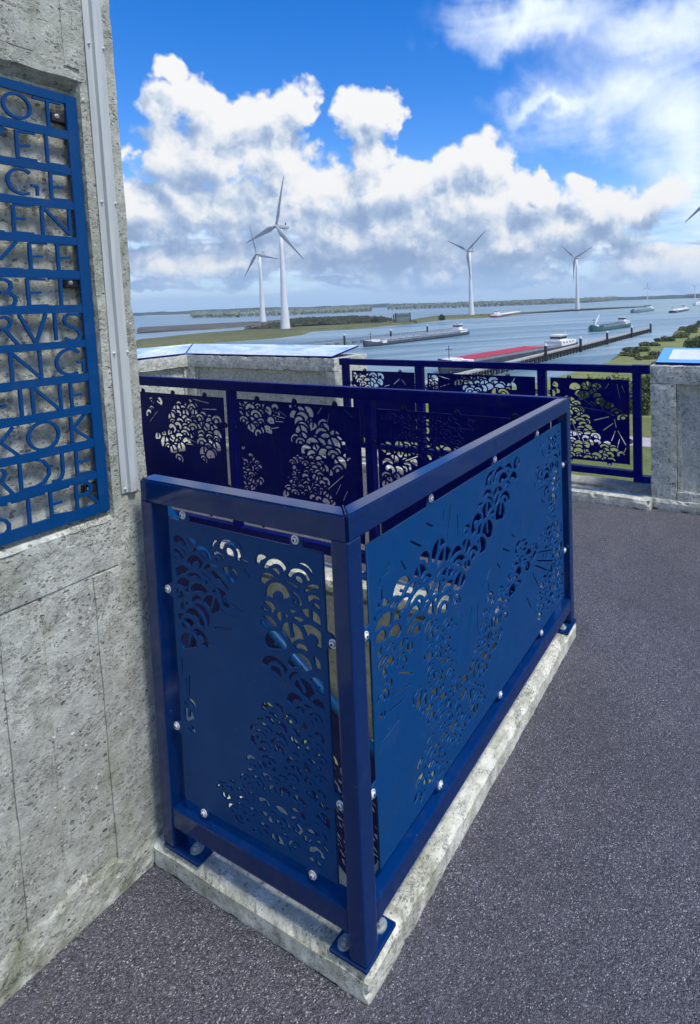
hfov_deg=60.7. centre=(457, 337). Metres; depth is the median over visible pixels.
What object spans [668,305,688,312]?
cargo barge
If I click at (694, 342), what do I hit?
bush
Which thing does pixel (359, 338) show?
jetty
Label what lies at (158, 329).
dike
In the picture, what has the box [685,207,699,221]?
wind turbine
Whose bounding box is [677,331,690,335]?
bush
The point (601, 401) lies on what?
bush
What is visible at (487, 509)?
guard railing
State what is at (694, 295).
woods
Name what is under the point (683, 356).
info board
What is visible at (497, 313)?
cargo barge
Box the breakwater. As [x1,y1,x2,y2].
[522,306,646,313]
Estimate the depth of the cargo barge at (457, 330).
300.89 m
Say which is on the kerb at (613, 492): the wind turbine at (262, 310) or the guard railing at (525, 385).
the guard railing at (525, 385)
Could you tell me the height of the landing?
0.200 m
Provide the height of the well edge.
0.376 m
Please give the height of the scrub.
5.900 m
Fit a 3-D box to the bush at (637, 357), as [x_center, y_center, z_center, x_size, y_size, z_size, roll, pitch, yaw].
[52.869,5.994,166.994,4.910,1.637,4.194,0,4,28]
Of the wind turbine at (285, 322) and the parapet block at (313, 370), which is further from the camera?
the wind turbine at (285, 322)
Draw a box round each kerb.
[153,540,575,1005]
[337,450,651,510]
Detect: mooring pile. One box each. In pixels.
[544,343,546,360]
[579,336,581,351]
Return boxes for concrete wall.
[0,0,162,1006]
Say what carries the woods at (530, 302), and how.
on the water
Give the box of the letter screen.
[0,76,109,545]
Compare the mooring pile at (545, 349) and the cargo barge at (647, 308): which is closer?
the mooring pile at (545, 349)
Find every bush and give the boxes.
[578,374,603,405]
[589,373,631,414]
[617,350,639,356]
[619,382,649,414]
[621,346,650,351]
[621,377,631,388]
[634,355,650,359]
[638,341,660,345]
[641,355,658,358]
[642,374,649,388]
[642,374,649,395]
[647,351,660,354]
[653,336,675,341]
[672,334,688,337]
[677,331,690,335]
[678,327,697,330]
[683,334,699,347]
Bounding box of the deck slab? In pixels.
[192,453,580,709]
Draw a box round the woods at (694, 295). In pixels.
[685,294,699,297]
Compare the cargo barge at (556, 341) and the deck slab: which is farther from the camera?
the cargo barge at (556, 341)
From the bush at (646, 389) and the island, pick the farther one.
the island
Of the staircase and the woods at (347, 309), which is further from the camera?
the woods at (347, 309)
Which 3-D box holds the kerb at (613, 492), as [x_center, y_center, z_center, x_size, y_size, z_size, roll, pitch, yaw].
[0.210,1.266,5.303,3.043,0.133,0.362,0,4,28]
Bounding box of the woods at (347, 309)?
[190,305,372,317]
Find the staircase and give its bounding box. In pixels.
[168,506,420,873]
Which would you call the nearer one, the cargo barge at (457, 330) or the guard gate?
the cargo barge at (457, 330)
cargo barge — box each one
[363,323,469,346]
[438,330,577,373]
[490,310,521,317]
[588,316,630,331]
[630,305,654,312]
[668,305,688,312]
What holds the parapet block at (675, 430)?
on the floor
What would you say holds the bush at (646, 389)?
on the grass bank
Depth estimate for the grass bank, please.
138.54 m
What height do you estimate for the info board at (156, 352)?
0.106 m
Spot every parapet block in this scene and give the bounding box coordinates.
[137,355,192,451]
[188,353,366,465]
[650,363,699,514]
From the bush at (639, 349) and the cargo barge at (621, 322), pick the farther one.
the cargo barge at (621, 322)
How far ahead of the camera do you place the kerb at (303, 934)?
1.62 m
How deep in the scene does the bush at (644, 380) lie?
104.65 m
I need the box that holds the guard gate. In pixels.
[393,313,416,322]
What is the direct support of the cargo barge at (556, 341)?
on the water
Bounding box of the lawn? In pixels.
[190,413,651,796]
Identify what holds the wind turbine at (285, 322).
on the dike at (234, 335)
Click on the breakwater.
(578, 309)
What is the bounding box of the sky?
[109,0,699,312]
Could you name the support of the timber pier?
in the water
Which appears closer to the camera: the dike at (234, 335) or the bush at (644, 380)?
the bush at (644, 380)
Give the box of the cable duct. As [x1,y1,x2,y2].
[81,0,138,493]
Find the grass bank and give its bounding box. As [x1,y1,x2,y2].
[377,327,699,457]
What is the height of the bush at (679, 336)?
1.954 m
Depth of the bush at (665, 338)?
229.43 m
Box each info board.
[137,344,191,359]
[186,344,358,357]
[655,348,699,364]
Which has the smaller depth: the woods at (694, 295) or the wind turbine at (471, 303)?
the wind turbine at (471, 303)
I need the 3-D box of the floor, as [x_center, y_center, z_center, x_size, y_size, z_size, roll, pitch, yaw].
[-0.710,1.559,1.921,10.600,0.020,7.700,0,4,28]
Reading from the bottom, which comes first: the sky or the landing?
the landing
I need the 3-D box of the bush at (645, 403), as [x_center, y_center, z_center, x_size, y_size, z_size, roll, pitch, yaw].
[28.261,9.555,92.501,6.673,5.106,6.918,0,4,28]
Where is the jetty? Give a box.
[286,328,449,344]
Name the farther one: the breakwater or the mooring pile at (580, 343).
the breakwater
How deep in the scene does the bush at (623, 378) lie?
100.34 m
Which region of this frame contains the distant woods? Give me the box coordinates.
[133,294,699,315]
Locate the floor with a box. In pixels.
[0,448,699,1023]
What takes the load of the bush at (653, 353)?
on the grass bank
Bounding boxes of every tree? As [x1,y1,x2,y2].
[370,316,379,321]
[438,314,444,319]
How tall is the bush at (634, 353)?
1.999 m
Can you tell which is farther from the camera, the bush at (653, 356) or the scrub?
the scrub
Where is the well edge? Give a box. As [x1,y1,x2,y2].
[188,615,474,763]
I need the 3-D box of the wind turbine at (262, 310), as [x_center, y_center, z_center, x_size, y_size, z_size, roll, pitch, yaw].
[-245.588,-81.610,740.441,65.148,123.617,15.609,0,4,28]
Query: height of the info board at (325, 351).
0.106 m
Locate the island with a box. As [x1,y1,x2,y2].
[244,318,392,329]
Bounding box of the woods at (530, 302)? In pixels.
[387,296,616,309]
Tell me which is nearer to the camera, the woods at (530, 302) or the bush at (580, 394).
the bush at (580, 394)
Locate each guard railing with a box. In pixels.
[139,375,576,974]
[339,358,650,483]
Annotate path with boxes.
[551,432,650,446]
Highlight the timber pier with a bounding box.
[425,328,649,389]
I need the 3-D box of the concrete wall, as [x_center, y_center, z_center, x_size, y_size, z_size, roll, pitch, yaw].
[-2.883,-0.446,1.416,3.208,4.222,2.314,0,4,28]
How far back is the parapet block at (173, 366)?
6.80 m
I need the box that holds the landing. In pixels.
[186,704,377,886]
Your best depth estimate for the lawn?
66.69 m
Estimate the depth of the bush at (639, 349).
191.15 m
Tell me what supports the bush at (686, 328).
on the grass bank
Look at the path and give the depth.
73.91 m
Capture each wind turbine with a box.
[244,225,277,321]
[246,176,303,328]
[448,230,485,314]
[561,246,591,308]
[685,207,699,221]
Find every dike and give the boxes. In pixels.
[136,313,522,347]
[137,316,359,333]
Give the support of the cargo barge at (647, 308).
on the water
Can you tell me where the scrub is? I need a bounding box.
[244,315,391,328]
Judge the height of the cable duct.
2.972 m
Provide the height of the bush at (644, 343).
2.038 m
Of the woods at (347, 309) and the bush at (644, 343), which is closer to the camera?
the bush at (644, 343)
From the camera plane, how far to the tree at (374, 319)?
553.19 m
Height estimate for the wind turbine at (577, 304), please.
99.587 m
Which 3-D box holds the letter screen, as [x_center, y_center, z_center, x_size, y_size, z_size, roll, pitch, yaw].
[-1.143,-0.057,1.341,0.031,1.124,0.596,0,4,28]
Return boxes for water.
[134,298,699,392]

